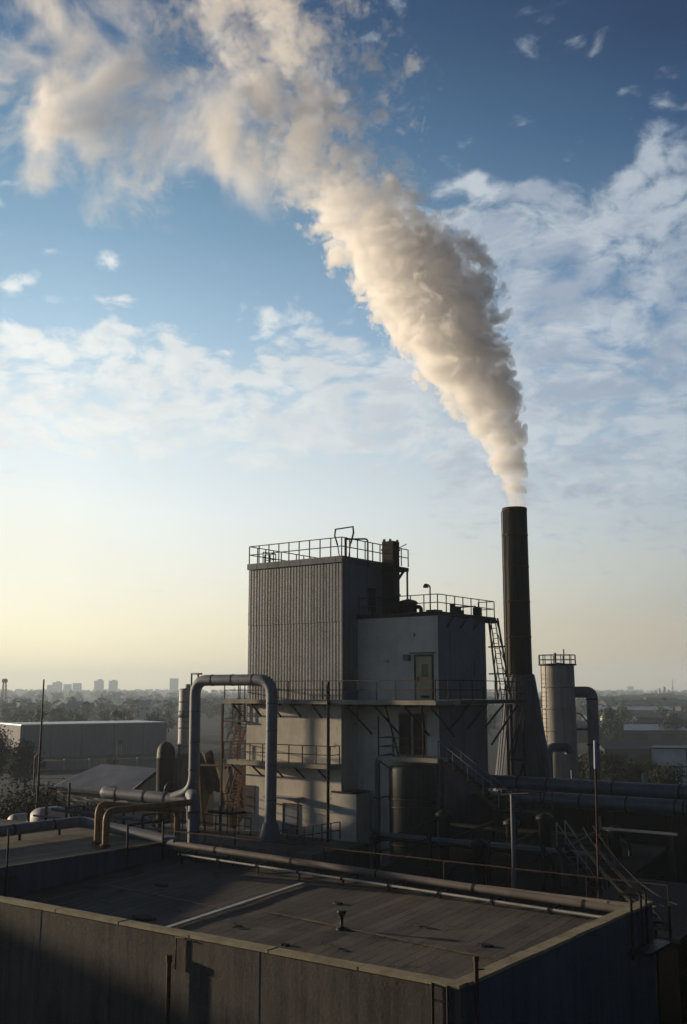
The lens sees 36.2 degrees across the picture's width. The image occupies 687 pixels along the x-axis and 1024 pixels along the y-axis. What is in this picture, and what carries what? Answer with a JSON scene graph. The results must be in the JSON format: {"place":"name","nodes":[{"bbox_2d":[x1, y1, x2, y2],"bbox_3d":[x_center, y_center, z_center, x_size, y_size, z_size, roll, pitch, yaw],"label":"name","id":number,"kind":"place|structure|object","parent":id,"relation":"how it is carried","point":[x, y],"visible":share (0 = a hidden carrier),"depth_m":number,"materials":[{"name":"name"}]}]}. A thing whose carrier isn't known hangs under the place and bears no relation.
{"place":"outdoors","nodes":[
{"label":"outdoors","id":0,"kind":"place"},
{"bbox_2d":[0,779,142,785],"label":"road","id":1,"kind":"structure","parent":0,"point":[7,781],"depth_m":162.31,"materials":[{"name":"asphalt"}]},
{"bbox_2d":[66,701,82,718],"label":"house","id":2,"kind":"structure","parent":0,"point":[74,706],"depth_m":459.34,"materials":[{"name":"metal"}]},
{"bbox_2d":[0,757,156,771],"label":"boundary wall","id":3,"kind":"structure","parent":0,"point":[81,764],"depth_m":190.29,"materials":[{"name":"concrete"}]},
{"bbox_2d":[0,720,167,757],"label":"warehouse","id":4,"kind":"structure","parent":0,"point":[77,738],"depth_m":231.10,"materials":[{"name":"metal"}]},
{"bbox_2d":[139,700,152,719],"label":"house","id":5,"kind":"structure","parent":0,"point":[145,706],"depth_m":508.36,"materials":[{"name":"concrete"}]},
{"bbox_2d":[1,692,603,701],"bbox_3d":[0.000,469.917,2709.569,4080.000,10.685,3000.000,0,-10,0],"label":"hills","id":6,"kind":"structure","parent":0,"point":[88,698],"depth_m":1878.66,"materials":[{"name":"plant"}]},
{"bbox_2d":[52,681,62,690],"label":"tower block","id":7,"kind":"structure","parent":6,"relation":"on","point":[56,685],"depth_m":2951.41,"materials":[{"name":"concrete"}]},
{"bbox_2d":[94,679,103,691],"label":"tower block","id":8,"kind":"structure","parent":6,"relation":"on","point":[99,685],"depth_m":2951.64,"materials":[{"name":"concrete"}]},
{"bbox_2d":[108,680,117,690],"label":"tower block","id":9,"kind":"structure","parent":6,"relation":"on","point":[113,684],"depth_m":2951.64,"materials":[{"name":"concrete"}]},
{"bbox_2d":[169,678,178,691],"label":"tower block","id":10,"kind":"structure","parent":6,"relation":"on","point":[173,687],"depth_m":2952.01,"materials":[{"name":"concrete"}]},
{"bbox_2d":[0,688,686,701],"bbox_3d":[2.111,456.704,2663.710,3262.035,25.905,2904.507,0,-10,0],"label":"woodland","id":11,"kind":"object","parent":6,"relation":"on","point":[54,694],"visible":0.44,"depth_m":1925.52,"materials":[{"name":"green plant"}]},
{"bbox_2d":[0,702,686,829],"bbox_3d":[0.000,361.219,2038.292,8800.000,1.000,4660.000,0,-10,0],"label":"ground","id":12,"kind":"structure","parent":0,"point":[210,733],"depth_m":254.73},
{"bbox_2d":[0,678,7,709],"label":"lattice mast","id":13,"kind":"object","parent":12,"relation":"on","point":[5,681],"visible":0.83,"depth_m":689.72,"materials":[{"name":"metal"}]},
{"bbox_2d":[0,706,12,722],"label":"distant tree","id":14,"kind":"object","parent":12,"relation":"on","point":[6,717],"visible":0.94,"depth_m":458.63,"materials":[{"name":"green plant"}]},
{"bbox_2d":[0,724,13,782],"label":"broadleaf tree","id":15,"kind":"object","parent":12,"relation":"on","point":[4,751],"visible":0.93,"depth_m":147.25,"materials":[{"name":"green plant"}]},
{"bbox_2d":[12,709,34,721],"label":"distant tree","id":16,"kind":"object","parent":12,"relation":"on","point":[18,711],"visible":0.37,"depth_m":369.52,"materials":[{"name":"green plant"}]},
{"bbox_2d":[6,738,45,789],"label":"broadleaf tree","id":17,"kind":"object","parent":12,"relation":"on","point":[24,764],"visible":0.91,"depth_m":144.46,"materials":[{"name":"green plant"}]},
{"bbox_2d":[28,709,47,721],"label":"distant tree","id":18,"kind":"object","parent":12,"relation":"on","point":[38,715],"visible":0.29,"depth_m":275.98,"materials":[{"name":"green plant"}]},
{"bbox_2d":[32,752,46,801],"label":"street lamp","id":19,"kind":"object","parent":12,"relation":"on","point":[36,755],"visible":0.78,"depth_m":124.53,"materials":[{"name":"metal"}]},
{"bbox_2d":[49,706,63,721],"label":"distant tree","id":20,"kind":"object","parent":12,"relation":"on","point":[57,717],"visible":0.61,"depth_m":353.19,"materials":[{"name":"green plant"}]},
{"bbox_2d":[68,713,90,720],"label":"distant tree","id":21,"kind":"object","parent":12,"relation":"on","point":[76,717],"visible":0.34,"depth_m":334.32,"materials":[{"name":"green plant"}]},
{"bbox_2d":[77,700,90,718],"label":"distant tree","id":22,"kind":"object","parent":12,"relation":"on","point":[86,703],"visible":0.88,"depth_m":453.57,"materials":[{"name":"green plant"}]},
{"bbox_2d":[94,709,112,720],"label":"distant tree","id":23,"kind":"object","parent":12,"relation":"on","point":[106,713],"visible":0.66,"depth_m":420.38,"materials":[{"name":"green plant"}]},
{"bbox_2d":[103,754,119,764],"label":"shrub","id":24,"kind":"object","parent":12,"relation":"on","point":[110,761],"visible":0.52,"depth_m":185.29,"materials":[{"name":"green plant"}]},
{"bbox_2d":[110,708,126,720],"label":"distant tree","id":25,"kind":"object","parent":12,"relation":"on","point":[116,713],"visible":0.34,"depth_m":289.20,"materials":[{"name":"green plant"}]},
{"bbox_2d":[143,712,168,731],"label":"distant tree","id":26,"kind":"object","parent":12,"relation":"on","point":[153,717],"visible":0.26,"depth_m":298.27,"materials":[{"name":"green plant"}]},
{"bbox_2d":[162,710,176,730],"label":"distant tree","id":27,"kind":"object","parent":12,"relation":"on","point":[171,723],"visible":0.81,"depth_m":374.83,"materials":[{"name":"green plant"}]},
{"bbox_2d":[226,707,243,739],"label":"distant tree","id":28,"kind":"object","parent":12,"relation":"on","point":[234,723],"visible":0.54,"depth_m":308.05,"materials":[{"name":"green plant"}]},
{"bbox_2d":[0,694,686,717],"bbox_3d":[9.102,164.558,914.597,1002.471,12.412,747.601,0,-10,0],"label":"woodland","id":29,"kind":"object","parent":12,"relation":"on","point":[214,702],"visible":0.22,"depth_m":622.55,"materials":[{"name":"plant"}]},
{"bbox_2d":[487,715,498,735],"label":"distant tree","id":30,"kind":"object","parent":12,"relation":"on","point":[490,725],"visible":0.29,"depth_m":318.72,"materials":[{"name":"green plant"}]},
{"bbox_2d":[577,702,586,717],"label":"distant tree","id":31,"kind":"object","parent":12,"relation":"on","point":[583,709],"visible":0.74,"depth_m":528.73,"materials":[{"name":"green plant"}]},
{"bbox_2d":[578,755,588,779],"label":"broadleaf tree","id":32,"kind":"object","parent":12,"relation":"on","point":[581,766],"visible":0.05,"depth_m":113.94,"materials":[{"name":"green plant"}]},
{"bbox_2d":[579,750,616,777],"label":"broadleaf tree","id":33,"kind":"object","parent":12,"relation":"on","point":[603,755],"visible":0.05,"depth_m":122.60,"materials":[{"name":"green plant"}]},
{"bbox_2d":[576,721,624,742],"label":"industrial hall","id":34,"kind":"structure","parent":12,"relation":"on","point":[582,736],"depth_m":288.85,"materials":[{"name":"metal"}]},
{"bbox_2d":[579,731,587,740],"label":"door","id":35,"kind":"structure","parent":34,"relation":"in","point":[582,734],"depth_m":288.66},
{"bbox_2d":[579,757,632,781],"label":"broadleaf tree","id":36,"kind":"object","parent":12,"relation":"on","point":[606,773],"visible":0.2,"depth_m":107.53,"materials":[{"name":"green plant"}]},
{"bbox_2d":[599,709,619,740],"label":"distant tree","id":37,"kind":"object","parent":12,"relation":"on","point":[608,726],"visible":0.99,"depth_m":276.67,"materials":[{"name":"green plant"}]},
{"bbox_2d":[601,705,620,733],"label":"distant tree","id":38,"kind":"object","parent":12,"relation":"on","point":[610,710],"visible":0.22,"depth_m":288.54,"materials":[{"name":"green plant"}]},
{"bbox_2d":[615,708,636,723],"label":"distant tree","id":39,"kind":"object","parent":12,"relation":"on","point":[623,713],"visible":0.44,"depth_m":345.19,"materials":[{"name":"green plant"}]},
{"bbox_2d":[584,696,670,700],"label":"industrial hall","id":40,"kind":"structure","parent":12,"relation":"on","point":[623,697],"depth_m":885.69,"materials":[{"name":"metal"}]},
{"bbox_2d":[614,758,651,782],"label":"broadleaf tree","id":41,"kind":"object","parent":12,"relation":"on","point":[634,770],"visible":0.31,"depth_m":112.47,"materials":[{"name":"green plant"}]},
{"bbox_2d":[582,714,686,727],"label":"industrial hall","id":42,"kind":"structure","parent":12,"relation":"on","point":[683,717],"depth_m":410.88,"materials":[{"name":"metal"}]},
{"bbox_2d":[598,707,672,713],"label":"industrial hall","id":43,"kind":"structure","parent":12,"relation":"on","point":[643,710],"depth_m":544.50,"materials":[{"name":"metal"}]},
{"bbox_2d":[599,741,683,767],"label":"industrial hall","id":44,"kind":"structure","parent":12,"relation":"on","point":[633,750],"depth_m":195.50,"materials":[{"name":"metal"}]},
{"bbox_2d":[639,754,649,765],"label":"door","id":45,"kind":"structure","parent":44,"relation":"in","point":[643,757],"depth_m":195.03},
{"bbox_2d":[599,699,686,706],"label":"industrial hall","id":46,"kind":"structure","parent":12,"relation":"on","point":[631,702],"depth_m":625.09,"materials":[{"name":"metal"}]},
{"bbox_2d":[615,693,685,698],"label":"works building","id":47,"kind":"structure","parent":12,"relation":"on","point":[659,694],"depth_m":1123.06,"materials":[{"name":"stone"}]},
{"bbox_2d":[619,717,683,724],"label":"works building","id":48,"kind":"structure","parent":12,"relation":"on","point":[648,720],"depth_m":362.58,"materials":[{"name":"metal"}]},
{"bbox_2d":[624,724,686,740],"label":"industrial hall","id":49,"kind":"structure","parent":12,"relation":"on","point":[643,732],"depth_m":297.71,"materials":[{"name":"metal"}]},
{"bbox_2d":[633,734,647,739],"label":"door","id":50,"kind":"structure","parent":49,"relation":"in","point":[635,736],"depth_m":297.49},
{"bbox_2d":[661,734,675,739],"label":"door","id":51,"kind":"structure","parent":49,"relation":"in","point":[663,736],"depth_m":297.46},
{"bbox_2d":[640,761,671,783],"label":"broadleaf tree","id":52,"kind":"object","parent":12,"relation":"on","point":[650,765],"visible":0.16,"depth_m":122.22,"materials":[{"name":"green plant"}]},
{"bbox_2d":[653,706,668,713],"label":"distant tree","id":53,"kind":"object","parent":12,"relation":"on","point":[658,711],"visible":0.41,"depth_m":424.61,"materials":[{"name":"green plant"}]},
{"bbox_2d":[646,761,686,784],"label":"broadleaf tree","id":54,"kind":"object","parent":12,"relation":"on","point":[666,778],"visible":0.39,"depth_m":114.75,"materials":[{"name":"green plant"}]},
{"bbox_2d":[654,713,682,728],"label":"distant tree","id":55,"kind":"object","parent":12,"relation":"on","point":[673,720],"visible":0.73,"depth_m":300.12,"materials":[{"name":"green plant"}]},
{"bbox_2d":[650,745,686,784],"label":"panel shed","id":56,"kind":"structure","parent":12,"relation":"on","point":[662,754],"depth_m":135.90,"materials":[{"name":"metal"}]},
{"bbox_2d":[0,0,686,692],"label":"sky","id":57,"kind":"structure","parent":0,"point":[413,273],"materials":[{"name":"blue"}]},
{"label":"yard","id":58,"kind":"structure","parent":0,"visible":0},
{"bbox_2d":[8,813,26,821],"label":"horizontal tank","id":59,"kind":"object","parent":58,"relation":"on","point":[20,817],"visible":0.09,"depth_m":73.69,"materials":[{"name":"metal"}]},
{"bbox_2d":[0,794,35,818],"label":"shrub","id":60,"kind":"object","parent":58,"relation":"on","point":[13,810],"visible":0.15,"depth_m":85.94,"materials":[{"name":"green plant"}]},
{"bbox_2d":[0,774,57,818],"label":"shrub","id":61,"kind":"object","parent":58,"relation":"on","point":[41,793],"visible":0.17,"depth_m":91.89,"materials":[{"name":"green plant"}]},
{"bbox_2d":[36,679,44,808],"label":"tall pole","id":62,"kind":"object","parent":58,"relation":"on","point":[38,776],"visible":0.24,"depth_m":78.06,"materials":[{"name":"metal"}]},
{"bbox_2d":[10,788,72,816],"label":"shrub","id":63,"kind":"object","parent":58,"relation":"on","point":[25,803],"visible":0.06,"depth_m":87.78,"materials":[{"name":"green plant"}]},
{"bbox_2d":[28,778,65,806],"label":"shrub","id":64,"kind":"object","parent":58,"relation":"on","point":[51,791],"visible":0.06,"depth_m":93.87,"materials":[{"name":"green plant"}]},
{"bbox_2d":[30,806,69,821],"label":"horizontal tank","id":65,"kind":"object","parent":58,"relation":"on","point":[39,811],"visible":0.12,"depth_m":71.60,"materials":[{"name":"metal"}]},
{"bbox_2d":[73,797,110,821],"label":"shrub","id":66,"kind":"object","parent":58,"relation":"on","point":[88,808],"visible":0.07,"depth_m":88.94,"materials":[{"name":"green plant"}]},
{"bbox_2d":[27,801,164,832],"bbox_3d":[-14.828,20.816,61.201,11.216,7.470,1.420,-7,-12,36],"label":"valve rack","id":67,"kind":"object","parent":58,"relation":"on","point":[83,812],"visible":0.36,"depth_m":62.07,"materials":[{"name":"metal"}]},
{"bbox_2d":[50,764,155,826],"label":"tin roofed shed","id":68,"kind":"structure","parent":58,"relation":"on","point":[90,783],"depth_m":91.68,"materials":[{"name":"metal"}]},
{"bbox_2d":[100,786,187,829],"bbox_3d":[-12.094,20.953,63.773,8.834,7.963,1.452,-9,-13,41],"label":"header pipe","id":69,"kind":"object","parent":58,"relation":"on","point":[114,793],"visible":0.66,"depth_m":64.33,"materials":[{"name":"metal"}]},
{"bbox_2d":[156,742,175,824],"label":"domed tank","id":70,"kind":"object","parent":58,"relation":"on","point":[165,757],"visible":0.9,"depth_m":76.84,"materials":[{"name":"metal"}]},
{"bbox_2d":[185,789,199,843],"bbox_3d":[-5.812,15.793,39.864,0.489,10.223,1.114,3,-10,-16],"label":"riser pipe","id":71,"kind":"object","parent":58,"relation":"on","point":[193,816],"visible":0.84,"depth_m":40.09,"materials":[{"name":"metal"}]},
{"bbox_2d":[174,684,213,826],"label":"banded stack","id":72,"kind":"object","parent":58,"relation":"on","point":[181,766],"visible":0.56,"depth_m":77.17,"materials":[{"name":"metal"}]},
{"bbox_2d":[196,750,244,828],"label":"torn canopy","id":73,"kind":"object","parent":58,"relation":"on","point":[209,781],"visible":0.45,"depth_m":68.63,"materials":[{"name":"fabric"}]},
{"bbox_2d":[145,526,517,868],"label":"boiler house","id":74,"kind":"structure","parent":58,"relation":"on","point":[351,670],"depth_m":59.74,"materials":[{"name":"metal"}]},
{"bbox_2d":[170,673,280,840],"bbox_3d":[-6.894,13.974,61.205,8.491,9.163,1.239,-8,-12,38],"label":"looped duct","id":75,"kind":"object","parent":74,"relation":"on","point":[270,830],"visible":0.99,"depth_m":59.81,"materials":[{"name":"metal"}]},
{"bbox_2d":[208,686,246,830],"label":"stair tower","id":76,"kind":"structure","parent":74,"relation":"on","point":[233,810],"depth_m":63.19,"materials":[{"name":"metal"}]},
{"bbox_2d":[282,803,297,834],"bbox_3d":[-3.041,17.504,60.036,1.120,1.710,0.047,-7,-12,36],"label":"grey door","id":77,"kind":"structure","parent":74,"relation":"in","point":[289,811],"depth_m":60.05,"materials":[{"name":"metal"}]},
{"bbox_2d":[368,588,375,611],"bbox_3d":[1.679,5.223,62.345,0.030,1.400,0.800,-7,-12,36],"label":"door","id":78,"kind":"structure","parent":74,"relation":"in","point":[371,592],"depth_m":62.36,"materials":[{"name":"metal"}]},
{"bbox_2d":[374,753,392,868],"bbox_3d":[2.242,18.493,56.890,0.415,10.606,1.707,-8,-12,38],"label":"drain stack","id":79,"kind":"object","parent":74,"relation":"attached to","point":[377,797],"visible":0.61,"depth_m":56.73,"materials":[{"name":"metal"}]},
{"bbox_2d":[381,539,400,613],"bbox_3d":[2.837,3.953,63.018,0.870,4.670,0.780,-7,-12,36],"label":"flue stack","id":80,"kind":"object","parent":74,"relation":"on","point":[390,550],"visible":0.95,"depth_m":62.78,"materials":[{"name":"metal"}]},
{"bbox_2d":[399,599,422,612],"bbox_3d":[3.989,5.709,62.672,1.423,1.090,1.224,0,-10,0],"label":"roof blower","id":81,"kind":"object","parent":74,"relation":"on","point":[405,608],"visible":0.64,"depth_m":62.26,"materials":[{"name":"metal"}]},
{"bbox_2d":[398,712,426,755],"bbox_3d":[3.782,12.205,57.830,1.840,2.320,0.053,-7,-12,36],"label":"double door","id":82,"kind":"structure","parent":74,"relation":"in","point":[408,727],"depth_m":57.83,"materials":[{"name":"metal"}]},
{"bbox_2d":[416,656,431,698],"bbox_3d":[4.415,9.095,57.854,1.050,2.300,0.105,-7,-12,36],"label":"door","id":83,"kind":"structure","parent":74,"relation":"in","point":[423,663],"depth_m":57.86,"materials":[{"name":"beige metal"}]},
{"bbox_2d":[488,618,526,702],"bbox_3d":[9.774,8.879,62.964,1.900,5.017,1.125,-7,-12,36],"label":"ladder frame","id":84,"kind":"object","parent":74,"relation":"attached to","point":[505,664],"visible":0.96,"depth_m":62.68,"materials":[{"name":"metal"}]},
{"bbox_2d":[0,819,672,1023],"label":"flat roofed building","id":85,"kind":"structure","parent":58,"relation":"on","point":[123,930],"depth_m":26.21,"materials":[{"name":"grey concrete"}]},
{"bbox_2d":[4,829,9,896],"bbox_3d":[-10.460,10.961,32.704,0.059,2.150,0.059,-4,-10,22],"label":"wing post","id":86,"kind":"object","parent":85,"relation":"on","point":[6,874],"visible":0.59,"depth_m":32.69,"materials":[{"name":"metal"}]},
{"bbox_2d":[0,817,180,847],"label":"wing pipe","id":87,"kind":"object","parent":85,"relation":"on","point":[19,829],"visible":0.93,"depth_m":39.02,"materials":[{"name":"metal"}]},
{"bbox_2d":[91,801,180,844],"bbox_3d":[-7.758,13.280,39.580,0.416,5.082,5.640,-4,-10,22],"label":"tan pipe","id":88,"kind":"object","parent":85,"relation":"on","point":[101,806],"visible":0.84,"depth_m":37.98,"materials":[{"name":"metal"}]},
{"bbox_2d":[100,799,192,847],"bbox_3d":[-7.105,11.334,38.356,0.397,1.409,4.350,-7,-12,37],"label":"tan pipe","id":89,"kind":"object","parent":85,"relation":"on","point":[109,812],"visible":0.95,"depth_m":37.68,"materials":[{"name":"metal"}]},
{"bbox_2d":[178,853,601,917],"bbox_3d":[0.757,11.287,32.073,16.251,0.331,0.110,-7,-12,36],"label":"thin roof pipe","id":90,"kind":"object","parent":85,"relation":"on","point":[549,909],"visible":0.97,"depth_m":31.30,"materials":[{"name":"metal"}]},
{"bbox_2d":[166,841,625,913],"bbox_3d":[0.712,11.261,32.613,17.654,0.682,0.645,-7,-12,36],"label":"roof pipe","id":91,"kind":"object","parent":85,"relation":"on","point":[525,895],"visible":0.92,"depth_m":31.86,"materials":[{"name":"metal"}]},
{"bbox_2d":[388,763,436,862],"bbox_3d":[3.658,18.384,55.036,2.570,10.200,2.570,0,-10,0],"label":"storage tank","id":92,"kind":"object","parent":58,"relation":"on","point":[412,797],"visible":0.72,"depth_m":54.56,"materials":[{"name":"metal"}]},
{"bbox_2d":[437,740,553,841],"bbox_3d":[7.678,17.452,53.196,5.950,11.421,1.400,-7,-12,36],"label":"yard stair","id":93,"kind":"object","parent":58,"relation":"on","point":[520,811],"visible":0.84,"depth_m":53.60,"materials":[{"name":"metal"}]},
{"bbox_2d":[490,704,525,791],"bbox_3d":[9.584,17.802,60.715,1.389,13.250,1.831,-7,-12,36],"label":"trestle","id":94,"kind":"object","parent":58,"relation":"on","point":[511,751],"visible":0.41,"depth_m":61.58,"materials":[{"name":"metal"}]},
{"bbox_2d":[501,793,529,888],"bbox_3d":[6.375,15.457,38.195,0.162,10.326,1.339,7,-12,-36],"label":"standpipe","id":95,"kind":"object","parent":58,"relation":"on","point":[513,832],"visible":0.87,"depth_m":38.84,"materials":[{"name":"metal"}]},
{"bbox_2d":[493,506,552,791],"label":"chimney","id":96,"kind":"object","parent":58,"relation":"on","point":[517,617],"visible":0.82,"depth_m":70.72,"materials":[{"name":"paint"}]},
{"bbox_2d":[377,809,668,897],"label":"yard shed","id":97,"kind":"structure","parent":58,"relation":"on","point":[643,857],"depth_m":47.59,"materials":[{"name":"metal"}]},
{"bbox_2d":[370,805,632,890],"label":"pipe bridge","id":98,"kind":"structure","parent":97,"relation":"attached to","point":[544,853],"depth_m":47.50,"materials":[{"name":"metal"}]},
{"bbox_2d":[538,649,578,778],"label":"silo","id":99,"kind":"object","parent":58,"relation":"on","point":[558,708],"visible":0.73,"depth_m":82.48,"materials":[{"name":"metal"}]},
{"bbox_2d":[547,742,572,778],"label":"blue vessel","id":100,"kind":"object","parent":58,"relation":"on","point":[566,748],"visible":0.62,"depth_m":77.86,"materials":[{"name":"metal"}]},
{"bbox_2d":[470,791,686,882],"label":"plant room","id":101,"kind":"object","parent":58,"relation":"on","point":[481,810],"visible":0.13,"depth_m":53.22,"materials":[{"name":"grey metal"}]},
{"bbox_2d":[556,820,607,896],"bbox_3d":[10.204,17.062,42.678,2.841,8.564,0.885,-7,-12,36],"label":"inclined stair","id":102,"kind":"object","parent":58,"relation":"on","point":[581,868],"visible":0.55,"depth_m":43.43,"materials":[{"name":"metal"}]},
{"bbox_2d":[483,774,686,881],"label":"pipeline","id":103,"kind":"object","parent":58,"relation":"on","point":[650,790],"visible":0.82,"depth_m":53.69,"materials":[{"name":"metal"}]},
{"bbox_2d":[575,686,600,780],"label":"silo duct","id":104,"kind":"object","parent":58,"relation":"on","point":[589,695],"visible":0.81,"depth_m":83.06,"materials":[{"name":"metal"}]},
{"bbox_2d":[589,740,599,898],"bbox_3d":[8.160,13.601,33.466,0.311,12.402,0.110,-9,-13,42],"label":"pole","id":105,"kind":"object","parent":58,"relation":"on","point":[595,769],"visible":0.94,"depth_m":34.08,"materials":[{"name":"metal"}]},
{"bbox_2d":[512,789,686,828],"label":"pipeline","id":106,"kind":"object","parent":58,"relation":"on","point":[611,804],"visible":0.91,"depth_m":51.51,"materials":[{"name":"metal"}]},
{"bbox_2d":[572,825,678,1023],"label":"staircase","id":107,"kind":"structure","parent":58,"relation":"on","point":[619,888],"depth_m":35.73,"materials":[{"name":"metal"}]},
{"bbox_2d":[602,827,677,887],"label":"pale beam","id":108,"kind":"structure","parent":58,"relation":"on","point":[673,858],"depth_m":40.59,"materials":[{"name":"metal"}]},
{"bbox_2d":[594,877,686,1023],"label":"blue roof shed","id":109,"kind":"structure","parent":58,"relation":"on","point":[672,961],"depth_m":33.99,"materials":[{"name":"metal"}]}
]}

